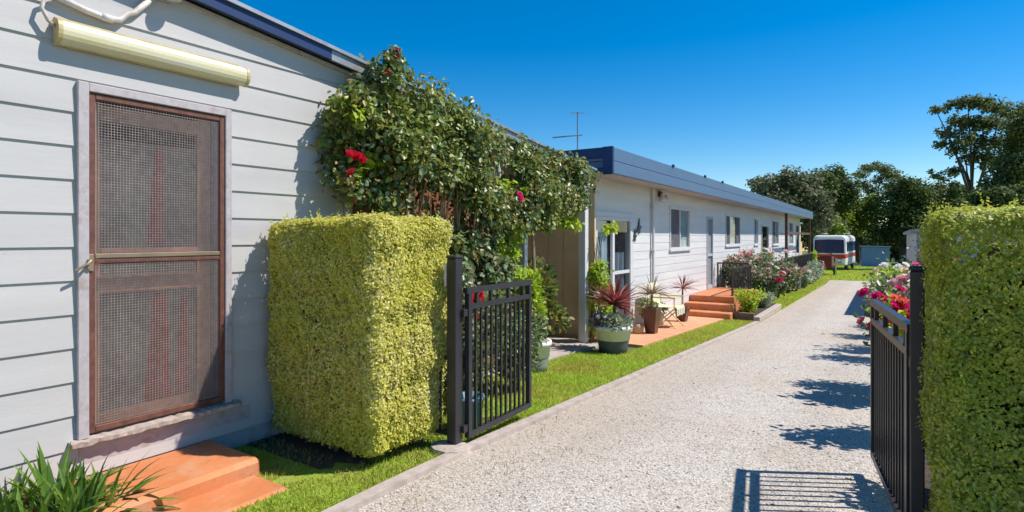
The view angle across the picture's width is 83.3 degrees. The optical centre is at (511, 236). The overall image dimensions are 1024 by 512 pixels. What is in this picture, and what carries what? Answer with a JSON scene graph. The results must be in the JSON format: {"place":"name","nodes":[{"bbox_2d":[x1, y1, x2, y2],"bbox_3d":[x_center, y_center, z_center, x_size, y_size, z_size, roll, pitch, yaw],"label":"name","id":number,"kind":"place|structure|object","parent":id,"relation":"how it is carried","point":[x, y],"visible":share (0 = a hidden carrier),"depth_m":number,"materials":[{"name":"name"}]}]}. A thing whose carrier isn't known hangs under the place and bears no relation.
{"place":"outdoors","nodes":[
{"label":"outdoors","id":0,"kind":"place"},
{"bbox_2d":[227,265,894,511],"bbox_3d":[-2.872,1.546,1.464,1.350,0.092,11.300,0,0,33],"label":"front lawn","id":1,"kind":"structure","parent":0,"point":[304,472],"depth_m":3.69,"materials":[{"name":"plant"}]},
{"bbox_2d":[0,442,184,511],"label":"agapanthus","id":2,"kind":"object","parent":1,"relation":"on","point":[62,493],"visible":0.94,"depth_m":2.88,"materials":[{"name":"green plant"}]},
{"bbox_2d":[22,441,286,511],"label":"doorstep","id":3,"kind":"object","parent":1,"relation":"on","point":[208,476],"visible":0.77,"depth_m":3.35,"materials":[{"name":"orange paint"}]},
{"bbox_2d":[247,423,437,468],"bbox_3d":[-1.203,1.503,4.280,1.055,0.017,1.000,0,0,33],"label":"hedge bed","id":4,"kind":"object","parent":1,"relation":"on","point":[331,458],"visible":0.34,"depth_m":4.01,"materials":[{"name":"brown soil"}]},
{"bbox_2d":[264,209,453,457],"bbox_3d":[-1.117,0.673,4.233,1.289,1.762,0.921,0,0,33],"label":"hedge","id":5,"kind":"object","parent":4,"relation":"on","point":[349,341],"visible":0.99,"depth_m":3.89,"materials":[{"name":"green plant"}]},
{"bbox_2d":[429,440,471,457],"bbox_3d":[-0.435,1.490,4.052,0.345,0.060,0.262,0,0,33],"label":"footing","id":6,"kind":"object","parent":1,"relation":"on","point":[441,447],"visible":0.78,"depth_m":3.99,"materials":[{"name":"concrete"}]},
{"bbox_2d":[444,255,462,444],"bbox_3d":[-0.415,0.866,4.099,0.111,1.468,0.092,0,0,33],"label":"gate post","id":7,"kind":"object","parent":6,"relation":"on","point":[453,274],"visible":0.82,"depth_m":4.06,"materials":[{"name":"black metal"}]},
{"bbox_2d":[414,351,446,434],"bbox_3d":[-0.596,1.135,4.223,0.353,0.570,0.030,0,0,33],"label":"fence panel","id":8,"kind":"object","parent":7,"relation":"attached to","point":[440,430],"visible":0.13,"depth_m":4.17,"materials":[{"name":"black metal"}]},
{"bbox_2d":[461,280,532,437],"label":"gate","id":9,"kind":"structure","parent":7,"relation":"attached to","point":[468,430],"depth_m":4.44,"materials":[{"name":"black metal"}]},
{"bbox_2d":[425,282,510,388],"bbox_3d":[-0.537,0.981,5.850,0.954,1.174,1.061,0,0,33],"label":"shrub","id":10,"kind":"object","parent":1,"relation":"on","point":[495,292],"depth_m":5.81,"materials":[{"name":"green plant"}]},
{"bbox_2d":[417,260,525,404],"bbox_3d":[-0.459,0.844,5.168,0.905,1.407,1.228,0,0,33],"label":"rose bush","id":11,"kind":"object","parent":1,"relation":"on","point":[482,297],"visible":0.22,"depth_m":5.04,"materials":[{"name":"green plant"}]},
{"bbox_2d":[462,391,484,427],"bbox_3d":[-0.340,1.389,4.552,0.256,0.270,0.256,0,0,33],"label":"plant pot","id":12,"kind":"object","parent":1,"relation":"on","point":[463,408],"visible":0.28,"depth_m":4.47,"materials":[{"name":"teal plastic"}]},
{"bbox_2d":[488,298,548,392],"bbox_3d":[0.039,1.088,5.848,0.738,0.986,0.927,0,0,-3],"label":"shrub","id":13,"kind":"object","parent":1,"relation":"on","point":[536,337],"visible":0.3,"depth_m":5.77,"materials":[{"name":"green plant"}]},
{"bbox_2d":[508,353,648,390],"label":"side lawn","id":14,"kind":"structure","parent":0,"point":[586,374],"depth_m":6.79,"materials":[{"name":"grass"}]},
{"bbox_2d":[510,265,551,372],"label":"potted plant","id":15,"kind":"object","parent":14,"relation":"on","point":[537,299],"visible":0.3,"depth_m":6.86,"materials":[{"name":"green plant"}]},
{"bbox_2d":[354,280,893,511],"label":"driveway","id":16,"kind":"structure","parent":0,"point":[836,303],"depth_m":4.44,"materials":[{"name":"grey gravel"}]},
{"bbox_2d":[321,321,759,511],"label":"kerb","id":17,"kind":"structure","parent":16,"relation":"on","point":[370,495],"depth_m":4.30,"materials":[{"name":"concrete"}]},
{"bbox_2d":[237,0,1023,250],"label":"sky","id":18,"kind":"structure","parent":0,"point":[732,92],"materials":[{"name":"blue"}]},
{"bbox_2d":[434,251,897,389],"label":"ground","id":19,"kind":"structure","parent":0,"point":[803,252],"depth_m":9.03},
{"bbox_2d":[0,0,596,500],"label":"weatherboard house","id":20,"kind":"structure","parent":19,"relation":"on","point":[140,206],"depth_m":3.66,"materials":[{"name":"white paint"}]},
{"bbox_2d":[57,0,154,22],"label":"conduit","id":21,"kind":"object","parent":20,"relation":"attached to","point":[135,11],"visible":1,"depth_m":3.39,"materials":[{"name":"white plastic"}]},
{"bbox_2d":[39,0,250,86],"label":"wall light","id":22,"kind":"object","parent":20,"relation":"attached to","point":[70,34],"visible":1,"depth_m":3.51,"materials":[{"name":"plastic"}]},
{"bbox_2d":[75,93,223,433],"bbox_3d":[-2.233,0.153,3.622,0.098,1.975,0.899,0,0,33],"label":"security door","id":23,"kind":"structure","parent":20,"relation":"in","point":[152,256],"depth_m":3.63,"materials":[{"name":"brown metal"}]},
{"bbox_2d":[96,101,215,424],"bbox_3d":[-2.318,0.153,3.732,0.110,1.975,0.810,0,0,33],"label":"inner door","id":24,"kind":"structure","parent":20,"relation":"in","point":[104,111],"depth_m":3.74,"materials":[{"name":"brown paint"}]},
{"bbox_2d":[158,0,181,3],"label":"flood light","id":25,"kind":"object","parent":20,"relation":"attached to","point":[171,1],"visible":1,"depth_m":3.67,"materials":[{"name":"metal"}]},
{"bbox_2d":[309,45,602,386],"bbox_3d":[-0.234,-0.011,6.341,0.880,3.316,4.463,0,0,33],"label":"climbing vine","id":26,"kind":"object","parent":20,"relation":"attached to","point":[397,136],"visible":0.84,"depth_m":5.58,"materials":[{"name":"green plant"}]},
{"bbox_2d":[483,336,598,374],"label":"porch slab","id":27,"kind":"structure","parent":19,"relation":"on","point":[561,346],"depth_m":8.74,"materials":[{"name":"concrete"}]},
{"bbox_2d":[507,256,574,335],"bbox_3d":[0.380,0.972,8.811,1.010,1.364,0.884,0,0,33],"label":"potted plant","id":28,"kind":"object","parent":27,"relation":"on","point":[548,273],"visible":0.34,"depth_m":8.71,"materials":[{"name":"green plant"}]},
{"bbox_2d":[585,274,642,354],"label":"potted plant","id":29,"kind":"object","parent":19,"relation":"on","point":[613,333],"visible":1,"depth_m":8.33,"materials":[{"name":"red plant"}]},
{"bbox_2d":[588,316,723,347],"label":"patio paving","id":30,"kind":"structure","parent":19,"relation":"on","point":[667,330],"depth_m":10.95,"materials":[{"name":"orange tile"}]},
{"bbox_2d":[632,323,643,333],"bbox_3d":[2.277,1.656,10.405,0.200,0.170,0.200,0,0,33],"label":"stone pot","id":31,"kind":"object","parent":30,"relation":"on","point":[638,328],"visible":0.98,"depth_m":10.33,"materials":[{"name":"stone"}]},
{"bbox_2d":[631,274,672,333],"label":"potted plant","id":32,"kind":"object","parent":30,"relation":"on","point":[651,316],"visible":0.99,"depth_m":10.41,"materials":[{"name":"brown plant"}]},
{"bbox_2d":[636,295,654,317],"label":"cushion plant","id":33,"kind":"object","parent":32,"relation":"in","point":[646,303],"visible":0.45,"depth_m":11.28,"materials":[{"name":"green plant"}]},
{"bbox_2d":[659,302,668,324],"bbox_3d":[3.054,1.570,11.868,0.327,0.479,0.334,0,0,33],"label":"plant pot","id":34,"kind":"object","parent":30,"relation":"on","point":[663,309],"visible":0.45,"depth_m":11.83,"materials":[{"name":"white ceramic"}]},
{"bbox_2d":[646,283,684,328],"bbox_3d":[3.090,1.373,11.604,0.642,0.877,0.530,0,0,33],"label":"garden chair","id":35,"kind":"object","parent":30,"relation":"on","point":[680,310],"visible":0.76,"depth_m":11.59,"materials":[{"name":"fabric"}]},
{"bbox_2d":[669,274,697,321],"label":"potted plant","id":36,"kind":"object","parent":30,"relation":"on","point":[683,317],"visible":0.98,"depth_m":12.57,"materials":[{"name":"red plant"}]},
{"bbox_2d":[503,146,812,338],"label":"long house","id":37,"kind":"structure","parent":19,"relation":"on","point":[696,227],"depth_m":12.61,"materials":[{"name":"white paint"}]},
{"bbox_2d":[553,112,583,149],"bbox_3d":[1.320,-2.135,13.468,0.744,1.570,0.044,0,0,2],"label":"antenna","id":38,"kind":"object","parent":37,"relation":"on","point":[577,135],"visible":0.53,"depth_m":13.45,"materials":[{"name":"metal"}]},
{"bbox_2d":[586,220,618,341],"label":"climbing vine","id":39,"kind":"object","parent":37,"relation":"attached to","point":[596,270],"visible":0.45,"depth_m":9.21,"materials":[{"name":"green plant"}]},
{"bbox_2d":[596,211,632,325],"bbox_3d":[1.764,0.688,10.735,0.360,2.295,1.850,0,0,33],"label":"sliding door","id":40,"kind":"structure","parent":37,"relation":"in","point":[610,254],"depth_m":11.08,"materials":[{"name":"white paint"}]},
{"bbox_2d":[632,218,641,241],"bbox_3d":[2.514,-0.142,11.584,0.016,0.476,0.528,0,0,33],"label":"wall ornament","id":41,"kind":"object","parent":37,"relation":"attached to","point":[638,231],"depth_m":11.60,"materials":[{"name":"grey metal"}]},
{"bbox_2d":[658,191,668,201],"bbox_3d":[3.328,-0.885,12.669,0.195,0.230,0.390,0,0,33],"label":"security light","id":42,"kind":"object","parent":37,"relation":"attached to","point":[663,198],"visible":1,"depth_m":12.64,"materials":[{"name":"white paint"}]},
{"bbox_2d":[669,207,691,251],"bbox_3d":[4.075,-0.178,14.027,0.124,1.045,1.690,0,0,33],"label":"window","id":43,"kind":"structure","parent":37,"relation":"in","point":[679,221],"depth_m":13.98,"materials":[{"name":"white paint"}]},
{"bbox_2d":[707,216,712,289],"bbox_3d":[5.591,0.450,16.339,0.075,2.040,0.640,0,0,33],"label":"screen door","id":44,"kind":"structure","parent":37,"relation":"in","point":[709,219],"depth_m":16.40,"materials":[{"name":"grey"}]},
{"bbox_2d":[725,214,741,246],"bbox_3d":[7.181,-0.188,18.764,0.123,1.025,2.200,0,0,33],"label":"window","id":45,"kind":"structure","parent":37,"relation":"in","point":[732,222],"depth_m":18.95,"materials":[{"name":"white paint"}]},
{"bbox_2d":[754,218,758,245],"bbox_3d":[9.306,-0.178,21.993,0.110,1.045,0.850,0,0,33],"label":"window","id":46,"kind":"structure","parent":37,"relation":"in","point":[755,219],"depth_m":21.96,"materials":[{"name":"white paint"}]},
{"bbox_2d":[761,224,768,255],"bbox_3d":[10.330,0.475,23.564,0.080,1.950,1.660,0,0,33],"label":"door","id":47,"kind":"structure","parent":37,"relation":"in","point":[763,225],"depth_m":24.11,"materials":[{"name":"white paint"}]},
{"bbox_2d":[764,220,779,246],"bbox_3d":[11.632,-0.185,25.759,0.350,1.270,1.920,0,0,33],"label":"window","id":48,"kind":"structure","parent":37,"relation":"in","point":[775,224],"depth_m":25.59,"materials":[{"name":"white paint"}]},
{"bbox_2d":[788,222,793,245],"bbox_3d":[14.394,-0.152,29.766,0.123,1.195,1.710,0,0,33],"label":"window","id":49,"kind":"structure","parent":37,"relation":"in","point":[790,229],"depth_m":29.99,"materials":[{"name":"white paint"}]},
{"bbox_2d":[796,224,799,255],"bbox_3d":[15.768,0.355,31.860,0.080,2.090,1.420,0,0,33],"label":"door","id":50,"kind":"structure","parent":37,"relation":"in","point":[798,225],"depth_m":32.39,"materials":[{"name":"white paint"}]},
{"bbox_2d":[784,253,812,270],"bbox_3d":[12.952,1.220,25.886,0.040,0.800,9.500,0,0,33],"label":"deck railing","id":51,"kind":"object","parent":37,"relation":"attached to","point":[801,260],"visible":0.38,"depth_m":26.28,"materials":[{"name":"black metal"}]},
{"bbox_2d":[685,287,752,319],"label":"entry steps","id":52,"kind":"structure","parent":19,"relation":"on","point":[719,302],"depth_m":14.15,"materials":[{"name":"orange paint"}]},
{"bbox_2d":[717,262,748,288],"bbox_3d":[6.340,1.107,16.530,0.880,0.735,0.040,0,0,33],"label":"balustrade","id":53,"kind":"object","parent":52,"relation":"on","point":[723,263],"visible":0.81,"depth_m":16.67,"materials":[{"name":"black metal"}]},
{"bbox_2d":[731,264,750,295],"bbox_3d":[6.111,1.127,15.305,0.040,0.695,2.300,0,0,33],"label":"balustrade","id":54,"kind":"object","parent":52,"relation":"on","point":[741,277],"visible":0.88,"depth_m":15.34,"materials":[{"name":"black metal"}]},
{"bbox_2d":[733,285,766,312],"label":"shrub","id":55,"kind":"object","parent":19,"relation":"on","point":[749,301],"visible":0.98,"depth_m":13.78,"materials":[{"name":"green plant"}]},
{"bbox_2d":[734,303,780,321],"bbox_3d":[6.254,1.945,14.583,0.590,0.350,3.150,0,0,33],"label":"planter","id":56,"kind":"object","parent":19,"relation":"on","point":[760,314],"visible":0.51,"depth_m":13.69,"materials":[{"name":"concrete"}]},
{"bbox_2d":[745,165,840,237],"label":"olive tree","id":57,"kind":"object","parent":19,"relation":"on","point":[786,185],"visible":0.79,"depth_m":42.83,"materials":[{"name":"green plant"}]},
{"bbox_2d":[801,225,822,251],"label":"round tree","id":58,"kind":"object","parent":19,"relation":"on","point":[804,238],"visible":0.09,"depth_m":53.25,"materials":[{"name":"green plant"}]},
{"bbox_2d":[809,162,866,217],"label":"round tree","id":59,"kind":"object","parent":19,"relation":"on","point":[848,192],"visible":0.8,"depth_m":55.47,"materials":[{"name":"green plant"}]},
{"bbox_2d":[841,219,851,234],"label":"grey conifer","id":60,"kind":"object","parent":19,"relation":"on","point":[846,226],"visible":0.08,"depth_m":50.92,"materials":[{"name":"green plant"}]},
{"bbox_2d":[837,193,883,262],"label":"bright tree","id":61,"kind":"object","parent":19,"relation":"on","point":[856,221],"visible":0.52,"depth_m":59.32,"materials":[{"name":"green plant"}]},
{"bbox_2d":[852,220,899,261],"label":"dark shrub tree","id":62,"kind":"object","parent":19,"relation":"on","point":[863,241],"visible":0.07,"depth_m":65.63,"materials":[{"name":"green plant"}]},
{"bbox_2d":[851,160,903,245],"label":"gum tree","id":63,"kind":"object","parent":19,"relation":"on","point":[883,171],"visible":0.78,"depth_m":63.58,"materials":[{"name":"green plant"}]},
{"bbox_2d":[864,174,938,263],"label":"tree","id":64,"kind":"object","parent":19,"relation":"on","point":[903,209],"visible":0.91,"depth_m":55.59,"materials":[{"name":"green plant"}]},
{"bbox_2d":[909,265,925,511],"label":"gate post","id":65,"kind":"object","parent":19,"relation":"on","point":[917,459],"visible":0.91,"depth_m":2.60,"materials":[{"name":"black metal"}]},
{"bbox_2d":[870,299,909,511],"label":"gate","id":66,"kind":"structure","parent":65,"relation":"attached to","point":[890,402],"depth_m":3.17,"materials":[{"name":"black metal"}]},
{"bbox_2d":[924,178,949,211],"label":"leafy tree","id":67,"kind":"object","parent":19,"relation":"on","point":[939,187],"visible":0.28,"depth_m":56.86,"materials":[{"name":"green plant"}]},
{"bbox_2d":[925,375,967,511],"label":"garden bed","id":68,"kind":"object","parent":19,"relation":"on","point":[927,478],"depth_m":3.61,"materials":[{"name":"brown soil"}]},
{"bbox_2d":[864,270,888,300],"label":"flower bush","id":69,"kind":"object","parent":68,"relation":"on","point":[870,287],"depth_m":11.10,"materials":[{"name":"green plant"}]},
{"bbox_2d":[862,265,915,302],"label":"flower bush","id":70,"kind":"object","parent":68,"relation":"on","point":[888,282],"visible":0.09,"depth_m":6.35,"materials":[{"name":"pink plant"}]},
{"bbox_2d":[868,262,909,293],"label":"flower bush","id":71,"kind":"object","parent":68,"relation":"on","point":[896,267],"visible":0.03,"depth_m":8.35,"materials":[{"name":"white plant"}]},
{"bbox_2d":[853,280,925,373],"bbox_3d":[3.865,1.050,5.806,0.793,1.226,0.539,0,0,53],"label":"flower bush","id":72,"kind":"object","parent":68,"relation":"on","point":[861,293],"visible":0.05,"depth_m":5.91,"materials":[{"name":"pink plant"}]},
{"bbox_2d":[863,248,959,291],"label":"flower bush","id":73,"kind":"object","parent":68,"relation":"on","point":[905,265],"visible":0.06,"depth_m":9.10,"materials":[{"name":"pink plant"}]},
{"bbox_2d":[866,291,967,382],"bbox_3d":[3.295,1.027,4.583,0.866,1.165,0.923,0,0,19],"label":"flower bush","id":74,"kind":"object","parent":68,"relation":"on","point":[898,304],"visible":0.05,"depth_m":4.48,"materials":[{"name":"red plant"}]},
{"bbox_2d":[925,381,967,496],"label":"flower bush","id":75,"kind":"object","parent":68,"relation":"on","point":[964,425],"visible":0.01,"depth_m":3.22,"materials":[{"name":"green plant"}]},
{"bbox_2d":[941,180,965,209],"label":"cypress","id":76,"kind":"object","parent":19,"relation":"on","point":[954,191],"visible":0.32,"depth_m":54.21,"materials":[{"name":"green plant"}]},
{"bbox_2d":[903,229,1018,299],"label":"white shed","id":77,"kind":"structure","parent":19,"relation":"on","point":[912,235],"depth_m":14.57,"materials":[{"name":"paint"}]},
{"bbox_2d":[961,184,968,202],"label":"cypress","id":78,"kind":"object","parent":19,"relation":"on","point":[964,190],"visible":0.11,"depth_m":56.60,"materials":[{"name":"green plant"}]},
{"bbox_2d":[909,191,1023,511],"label":"hedge","id":79,"kind":"object","parent":19,"relation":"on","point":[986,474],"visible":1,"depth_m":2.10,"materials":[{"name":"green plant"}]},
{"bbox_2d":[925,92,1015,205],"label":"tall gum tree","id":80,"kind":"object","parent":19,"relation":"on","point":[970,139],"visible":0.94,"depth_m":41.42,"materials":[{"name":"green plant"}]},
{"bbox_2d":[948,183,1023,228],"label":"dark shrub tree","id":81,"kind":"object","parent":19,"relation":"on","point":[1006,195],"visible":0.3,"depth_m":34.33,"materials":[{"name":"green plant"}]},
{"bbox_2d":[972,99,1023,204],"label":"gum tree","id":82,"kind":"object","parent":19,"relation":"on","point":[1007,168],"visible":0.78,"depth_m":37.60,"materials":[{"name":"green plant"}]},
{"bbox_2d":[622,330,731,360],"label":"verge lawn","id":83,"kind":"structure","parent":0,"point":[665,345],"depth_m":8.80,"materials":[{"name":"plant"}]},
{"bbox_2d":[776,281,827,312],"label":"border lawn","id":84,"kind":"structure","parent":0,"point":[803,296],"depth_m":20.21,"materials":[{"name":"plant"}]},
{"bbox_2d":[722,250,754,288],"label":"rose bush","id":85,"kind":"object","parent":84,"relation":"on","point":[732,259],"visible":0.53,"depth_m":17.17,"materials":[{"name":"green plant"}]},
{"bbox_2d":[738,247,784,288],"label":"rose bush","id":86,"kind":"object","parent":84,"relation":"on","point":[763,262],"visible":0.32,"depth_m":18.57,"materials":[{"name":"pink plant"}]},
{"bbox_2d":[754,290,776,306],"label":"shrub","id":87,"kind":"object","parent":84,"relation":"on","point":[765,301],"visible":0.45,"depth_m":14.93,"materials":[{"name":"green plant"}]},
{"bbox_2d":[749,264,787,300],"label":"rose bush","id":88,"kind":"object","parent":84,"relation":"on","point":[767,279],"visible":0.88,"depth_m":16.51,"materials":[{"name":"green plant"}]},
{"bbox_2d":[754,247,796,266],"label":"rose bush","id":89,"kind":"object","parent":84,"relation":"on","point":[786,251],"visible":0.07,"depth_m":20.58,"materials":[{"name":"pink plant"}]},
{"bbox_2d":[764,257,798,297],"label":"rose bush","id":90,"kind":"object","parent":84,"relation":"on","point":[789,271],"visible":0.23,"depth_m":18.64,"materials":[{"name":"green plant"}]},
{"bbox_2d":[779,262,806,292],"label":"rose bush","id":91,"kind":"object","parent":84,"relation":"on","point":[800,274],"visible":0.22,"depth_m":20.75,"materials":[{"name":"green plant"}]},
{"bbox_2d":[800,269,815,287],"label":"shrub","id":92,"kind":"object","parent":84,"relation":"on","point":[807,276],"visible":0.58,"depth_m":23.21,"materials":[{"name":"green plant"}]},
{"bbox_2d":[804,263,821,283],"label":"shrub","id":93,"kind":"object","parent":84,"relation":"on","point":[817,272],"visible":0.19,"depth_m":25.60,"materials":[{"name":"green plant"}]},
{"bbox_2d":[807,259,824,279],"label":"shrub","id":94,"kind":"object","parent":84,"relation":"on","point":[815,262],"visible":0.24,"depth_m":27.35,"materials":[{"name":"silver plant"}]},
{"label":"back lawn","id":95,"kind":"structure","parent":0,"visible":0},
{"bbox_2d":[810,250,817,260],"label":"shrub","id":96,"kind":"object","parent":95,"relation":"on","point":[814,252],"visible":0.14,"depth_m":30.61,"materials":[{"name":"green plant"}]},
{"bbox_2d":[817,252,837,274],"bbox_3d":[18.641,1.571,34.174,1.322,1.410,1.700,0,0,33],"label":"trailer","id":97,"kind":"object","parent":95,"relation":"on","point":[828,261],"visible":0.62,"depth_m":33.46,"materials":[{"name":"red paint"}]},
{"bbox_2d":[811,233,854,269],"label":"caravan","id":98,"kind":"object","parent":95,"relation":"on","point":[842,247],"visible":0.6,"depth_m":40.49,"materials":[{"name":"white paint"}]},
{"bbox_2d":[817,217,849,234],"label":"leafy tree","id":99,"kind":"object","parent":95,"relation":"on","point":[839,227],"visible":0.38,"depth_m":47.73,"materials":[{"name":"green plant"}]},
{"bbox_2d":[860,246,890,266],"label":"blue shed","id":100,"kind":"structure","parent":95,"relation":"on","point":[870,255],"depth_m":48.29,"materials":[{"name":"metal"}]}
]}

